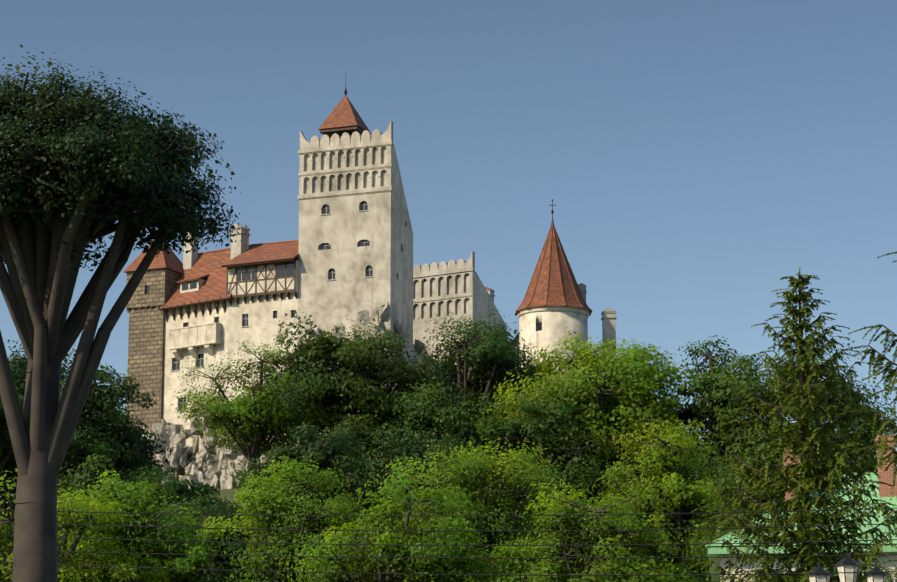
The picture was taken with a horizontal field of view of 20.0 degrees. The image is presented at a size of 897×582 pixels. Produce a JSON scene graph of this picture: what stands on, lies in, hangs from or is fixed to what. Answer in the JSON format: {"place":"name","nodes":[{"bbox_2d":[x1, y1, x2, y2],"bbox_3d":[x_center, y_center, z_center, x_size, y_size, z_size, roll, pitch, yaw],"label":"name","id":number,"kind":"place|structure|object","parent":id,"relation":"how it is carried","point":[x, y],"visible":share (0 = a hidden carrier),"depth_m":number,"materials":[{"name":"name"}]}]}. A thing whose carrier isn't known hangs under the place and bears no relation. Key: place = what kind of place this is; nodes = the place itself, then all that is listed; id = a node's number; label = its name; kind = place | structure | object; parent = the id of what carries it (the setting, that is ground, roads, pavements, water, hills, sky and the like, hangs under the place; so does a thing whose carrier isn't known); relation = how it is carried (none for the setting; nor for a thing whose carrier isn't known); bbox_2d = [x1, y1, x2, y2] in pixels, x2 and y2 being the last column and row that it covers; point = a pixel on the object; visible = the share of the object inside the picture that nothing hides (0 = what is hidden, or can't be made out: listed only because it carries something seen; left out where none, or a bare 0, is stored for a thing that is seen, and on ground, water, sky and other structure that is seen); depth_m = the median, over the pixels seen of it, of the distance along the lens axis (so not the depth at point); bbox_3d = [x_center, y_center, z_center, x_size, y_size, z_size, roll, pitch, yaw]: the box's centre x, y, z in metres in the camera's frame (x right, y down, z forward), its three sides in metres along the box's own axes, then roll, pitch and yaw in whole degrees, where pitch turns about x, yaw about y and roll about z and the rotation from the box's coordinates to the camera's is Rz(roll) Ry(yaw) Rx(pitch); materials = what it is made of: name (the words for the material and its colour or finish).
{"place":"outdoors","nodes":[
{"label":"outdoors","id":0,"kind":"place"},
{"bbox_2d":[2,487,703,581],"bbox_3d":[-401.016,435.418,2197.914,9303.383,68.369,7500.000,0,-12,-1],"label":"terrain","id":1,"kind":"structure","parent":0,"point":[228,494],"depth_m":257.01,"materials":[{"name":"green plant"}]},
{"bbox_2d":[0,492,13,555],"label":"tree","id":2,"kind":"object","parent":1,"relation":"on","point":[8,504],"visible":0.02,"depth_m":258.32,"materials":[{"name":"green plant"}]},
{"bbox_2d":[0,421,16,500],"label":"tree","id":3,"kind":"object","parent":1,"relation":"on","point":[6,484],"depth_m":219.69,"materials":[{"name":"green plant"}]},
{"bbox_2d":[0,382,23,476],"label":"dark tree","id":4,"kind":"object","parent":1,"relation":"on","point":[3,462],"visible":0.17,"depth_m":179.19,"materials":[{"name":"green plant"}]},
{"bbox_2d":[0,414,160,562],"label":"tree","id":5,"kind":"object","parent":1,"relation":"on","point":[65,485],"depth_m":222.80,"materials":[{"name":"green plant"}]},
{"bbox_2d":[0,468,169,581],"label":"tree","id":6,"kind":"object","parent":1,"relation":"on","point":[6,571],"visible":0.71,"depth_m":138.25,"materials":[{"name":"green plant"}]},
{"bbox_2d":[0,336,172,553],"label":"dark tree","id":7,"kind":"object","parent":1,"relation":"on","point":[132,445],"visible":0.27,"depth_m":182.61,"materials":[{"name":"green plant"}]},
{"bbox_2d":[92,400,133,424],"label":"hill tree","id":8,"kind":"object","parent":1,"relation":"on","point":[122,413],"depth_m":230.93,"materials":[{"name":"green plant"}]},
{"bbox_2d":[57,425,177,532],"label":"dark tree","id":9,"kind":"object","parent":1,"relation":"on","point":[95,455],"visible":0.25,"depth_m":172.63,"materials":[{"name":"green plant"}]},
{"bbox_2d":[0,44,249,581],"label":"tree","id":10,"kind":"object","parent":1,"relation":"on","point":[78,176],"visible":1,"depth_m":38.09,"materials":[{"name":"green plant"}]},
{"bbox_2d":[57,469,229,581],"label":"tree","id":11,"kind":"object","parent":1,"relation":"on","point":[116,491],"visible":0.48,"depth_m":142.29,"materials":[{"name":"green plant"}]},
{"bbox_2d":[93,476,243,564],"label":"tree","id":12,"kind":"object","parent":1,"relation":"on","point":[184,491],"visible":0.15,"depth_m":217.54,"materials":[{"name":"green plant"}]},
{"bbox_2d":[143,492,273,581],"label":"hill tree","id":13,"kind":"object","parent":1,"relation":"on","point":[218,576],"visible":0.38,"depth_m":199.70,"materials":[{"name":"green plant"}]},
{"bbox_2d":[169,339,337,540],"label":"tree","id":14,"kind":"object","parent":1,"relation":"on","point":[245,415],"visible":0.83,"depth_m":244.19,"materials":[{"name":"green plant"}]},
{"bbox_2d":[197,455,384,581],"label":"tree","id":15,"kind":"object","parent":1,"relation":"on","point":[298,504],"visible":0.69,"depth_m":162.16,"materials":[{"name":"green plant"}]},
{"bbox_2d":[230,422,375,548],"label":"tree","id":16,"kind":"object","parent":1,"relation":"on","point":[324,455],"visible":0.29,"depth_m":220.60,"materials":[{"name":"green plant"}]},
{"bbox_2d":[248,310,450,477],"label":"hill tree","id":17,"kind":"object","parent":1,"relation":"on","point":[353,392],"visible":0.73,"depth_m":245.84,"materials":[{"name":"green plant"}]},
{"bbox_2d":[260,415,510,576],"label":"hill tree","id":18,"kind":"object","parent":1,"relation":"on","point":[378,461],"visible":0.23,"depth_m":228.64,"materials":[{"name":"green plant"}]},
{"bbox_2d":[277,456,519,581],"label":"tree","id":19,"kind":"object","parent":1,"relation":"on","point":[412,565],"visible":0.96,"depth_m":148.46,"materials":[{"name":"green plant"}]},
{"bbox_2d":[0,508,896,575],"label":"overhead wires","id":20,"kind":"object","parent":1,"relation":"on","point":[469,545],"visible":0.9,"depth_m":45.58,"materials":[{"name":"black rubber cable"},{"name":"metal"}]},
{"bbox_2d":[372,309,578,468],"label":"hill tree","id":21,"kind":"object","parent":1,"relation":"on","point":[459,410],"visible":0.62,"depth_m":243.53,"materials":[{"name":"green plant"}]},
{"bbox_2d":[359,438,607,581],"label":"tree","id":22,"kind":"object","parent":1,"relation":"on","point":[472,470],"visible":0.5,"depth_m":167.00,"materials":[{"name":"green plant"}]},
{"bbox_2d":[445,398,621,560],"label":"hill tree","id":23,"kind":"object","parent":1,"relation":"on","point":[548,435],"visible":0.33,"depth_m":228.24,"materials":[{"name":"green plant"}]},
{"bbox_2d":[476,330,708,571],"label":"hill tree","id":24,"kind":"object","parent":1,"relation":"on","point":[619,397],"visible":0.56,"depth_m":231.89,"materials":[{"name":"green plant"}]},
{"bbox_2d":[487,476,713,581],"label":"tree","id":25,"kind":"object","parent":1,"relation":"on","point":[580,567],"visible":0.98,"depth_m":147.27,"materials":[{"name":"green plant"}]},
{"bbox_2d":[592,418,741,581],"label":"tree","id":26,"kind":"object","parent":1,"relation":"on","point":[666,469],"visible":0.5,"depth_m":157.11,"materials":[{"name":"green plant"}]},
{"bbox_2d":[670,335,781,532],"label":"hill tree","id":27,"kind":"object","parent":1,"relation":"on","point":[701,411],"visible":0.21,"depth_m":232.44,"materials":[{"name":"green plant"}]},
{"bbox_2d":[678,471,815,581],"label":"tree","id":28,"kind":"object","parent":1,"relation":"on","point":[699,550],"visible":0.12,"depth_m":149.19,"materials":[{"name":"green plant"}]},
{"bbox_2d":[691,267,896,581],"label":"spruce","id":29,"kind":"object","parent":1,"relation":"on","point":[803,443],"visible":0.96,"depth_m":68.47,"materials":[{"name":"green plant"}]},
{"bbox_2d":[695,338,896,527],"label":"hill tree","id":30,"kind":"object","parent":1,"relation":"on","point":[866,436],"visible":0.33,"depth_m":222.73,"materials":[{"name":"green plant"}]},
{"bbox_2d":[753,559,896,581],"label":"tree","id":31,"kind":"object","parent":1,"relation":"on","point":[894,575],"visible":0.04,"depth_m":79.99,"materials":[{"name":"green plant"}]},
{"bbox_2d":[806,551,888,581],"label":"street lamp","id":32,"kind":"object","parent":1,"relation":"on","point":[847,564],"visible":1,"depth_m":49.71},
{"bbox_2d":[832,251,896,581],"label":"spruce","id":33,"kind":"object","parent":1,"relation":"on","point":[880,358],"visible":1,"depth_m":44.10,"materials":[{"name":"green plant"}]},
{"bbox_2d":[142,301,742,545],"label":"limestone crag","id":34,"kind":"structure","parent":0,"point":[213,466],"depth_m":271.24,"materials":[{"name":"grey stone"}]},
{"bbox_2d":[127,306,164,432],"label":"stone tower","id":35,"kind":"structure","parent":34,"relation":"on","point":[146,348],"depth_m":281.51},
{"bbox_2d":[126,268,180,312],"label":"stone tower","id":36,"kind":"structure","parent":35,"relation":"on","point":[161,282],"depth_m":282.85,"materials":[{"name":"beige stone"}]},
{"bbox_2d":[123,243,182,273],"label":"tower roof","id":37,"kind":"structure","parent":36,"relation":"on","point":[171,261],"depth_m":284.33,"materials":[{"name":"tile"}]},
{"bbox_2d":[162,300,228,451],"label":"wing wall","id":38,"kind":"structure","parent":34,"relation":"on","point":[171,380],"depth_m":278.45,"materials":[{"name":"beige paint"}]},
{"bbox_2d":[171,358,203,411],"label":"wing frames","id":39,"kind":"structure","parent":38,"relation":"in","point":[179,370],"depth_m":278.53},
{"bbox_2d":[162,297,225,360],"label":"wing bay and struts","id":40,"kind":"object","parent":38,"relation":"attached to","point":[192,339],"visible":0.79,"depth_m":277.82,"materials":[{"name":"white paint"}]},
{"bbox_2d":[173,317,218,410],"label":"windows","id":41,"kind":"structure","parent":38,"relation":"in","point":[176,366],"depth_m":278.47,"materials":[{"name":"black glass"}]},
{"bbox_2d":[159,240,298,310],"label":"wing roofs","id":42,"kind":"structure","parent":38,"relation":"on","point":[214,264],"depth_m":279.84,"materials":[{"name":"tile"}]},
{"bbox_2d":[177,274,209,292],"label":"dormer window","id":43,"kind":"structure","parent":42,"relation":"on","point":[190,284],"depth_m":281.18,"materials":[{"name":"white paint"}]},
{"bbox_2d":[183,223,250,270],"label":"chimneys","id":44,"kind":"object","parent":42,"relation":"on","point":[237,249],"visible":0.48,"depth_m":280.66,"materials":[{"name":"beige paint"}]},
{"bbox_2d":[227,292,297,400],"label":"gallery wall","id":45,"kind":"structure","parent":34,"relation":"on","point":[263,324],"depth_m":274.35,"materials":[{"name":"beige paint"}]},
{"bbox_2d":[226,260,297,305],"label":"timber gallery","id":46,"kind":"object","parent":45,"relation":"attached to","point":[272,279],"visible":0.94,"depth_m":274.71,"materials":[{"name":"white paint"}]},
{"bbox_2d":[243,310,294,325],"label":"windows","id":47,"kind":"structure","parent":45,"relation":"in","point":[245,320],"depth_m":275.42,"materials":[{"name":"black glass"}]},
{"bbox_2d":[143,309,396,489],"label":"crag boulders","id":48,"kind":"object","parent":34,"relation":"on","point":[181,452],"visible":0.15,"depth_m":271.68,"materials":[{"name":"stone"}]},
{"bbox_2d":[297,144,412,363],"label":"keep tower","id":49,"kind":"structure","parent":34,"relation":"on","point":[345,227],"depth_m":272.51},
{"bbox_2d":[297,121,392,199],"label":"battlement","id":50,"kind":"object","parent":49,"relation":"on","point":[347,141],"depth_m":274.18,"materials":[{"name":"beige stone"}]},
{"bbox_2d":[318,82,371,137],"bbox_3d":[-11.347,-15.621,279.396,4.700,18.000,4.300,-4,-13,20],"label":"tower roof","id":51,"kind":"object","parent":49,"relation":"on","point":[342,117],"visible":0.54,"depth_m":278.66,"materials":[{"name":"red tile"}]},
{"bbox_2d":[319,201,372,280],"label":"window panes","id":52,"kind":"structure","parent":49,"relation":"in","point":[364,242],"depth_m":272.33,"materials":[{"name":"black glass"}]},
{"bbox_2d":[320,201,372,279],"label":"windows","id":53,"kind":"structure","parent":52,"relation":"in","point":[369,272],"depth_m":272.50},
{"bbox_2d":[413,271,506,376],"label":"castle wall","id":54,"kind":"structure","parent":34,"relation":"on","point":[479,305],"depth_m":291.92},
{"bbox_2d":[413,251,474,302],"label":"parapet","id":55,"kind":"structure","parent":54,"relation":"on","point":[443,267],"depth_m":292.30,"materials":[{"name":"beige stone"}]},
{"bbox_2d":[507,333,518,386],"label":"curtain wall","id":56,"kind":"structure","parent":34,"relation":"on","point":[517,335],"depth_m":284.24,"materials":[{"name":"white paint"}]},
{"bbox_2d":[519,311,587,386],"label":"round tower","id":57,"kind":"structure","parent":34,"relation":"on","point":[557,326],"depth_m":271.34,"materials":[{"name":"white paint"}]},
{"bbox_2d":[536,323,541,330],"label":"window","id":58,"kind":"structure","parent":57,"relation":"on","point":[538,326],"depth_m":271.54,"materials":[{"name":"black glass"}]},
{"bbox_2d":[517,306,589,317],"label":"cornice","id":59,"kind":"structure","parent":57,"relation":"on","point":[553,308],"depth_m":271.75,"materials":[{"name":"white paint"}]},
{"bbox_2d":[514,199,591,315],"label":"conical roof","id":60,"kind":"structure","parent":59,"relation":"on","point":[553,281],"depth_m":273.80,"materials":[{"name":"tile"}]},
{"bbox_2d":[578,283,640,420],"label":"lodgings and chimneys","id":61,"kind":"object","parent":34,"relation":"on","point":[608,317],"visible":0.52,"depth_m":275.38,"materials":[{"name":"grey paint"}]},
{"bbox_2d":[0,0,896,496],"label":"sky","id":62,"kind":"structure","parent":0,"point":[691,156],"materials":[{"name":"blue"}]},
{"bbox_2d":[485,287,494,302],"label":"chimney","id":63,"kind":"object","parent":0,"point":[490,291],"visible":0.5,"depth_m":294.61,"materials":[{"name":"white paint"}]},
{"bbox_2d":[705,434,896,581],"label":"green roof house","id":64,"kind":"structure","parent":0,"point":[882,493],"depth_m":97.46,"materials":[{"name":"paint"}]}
]}

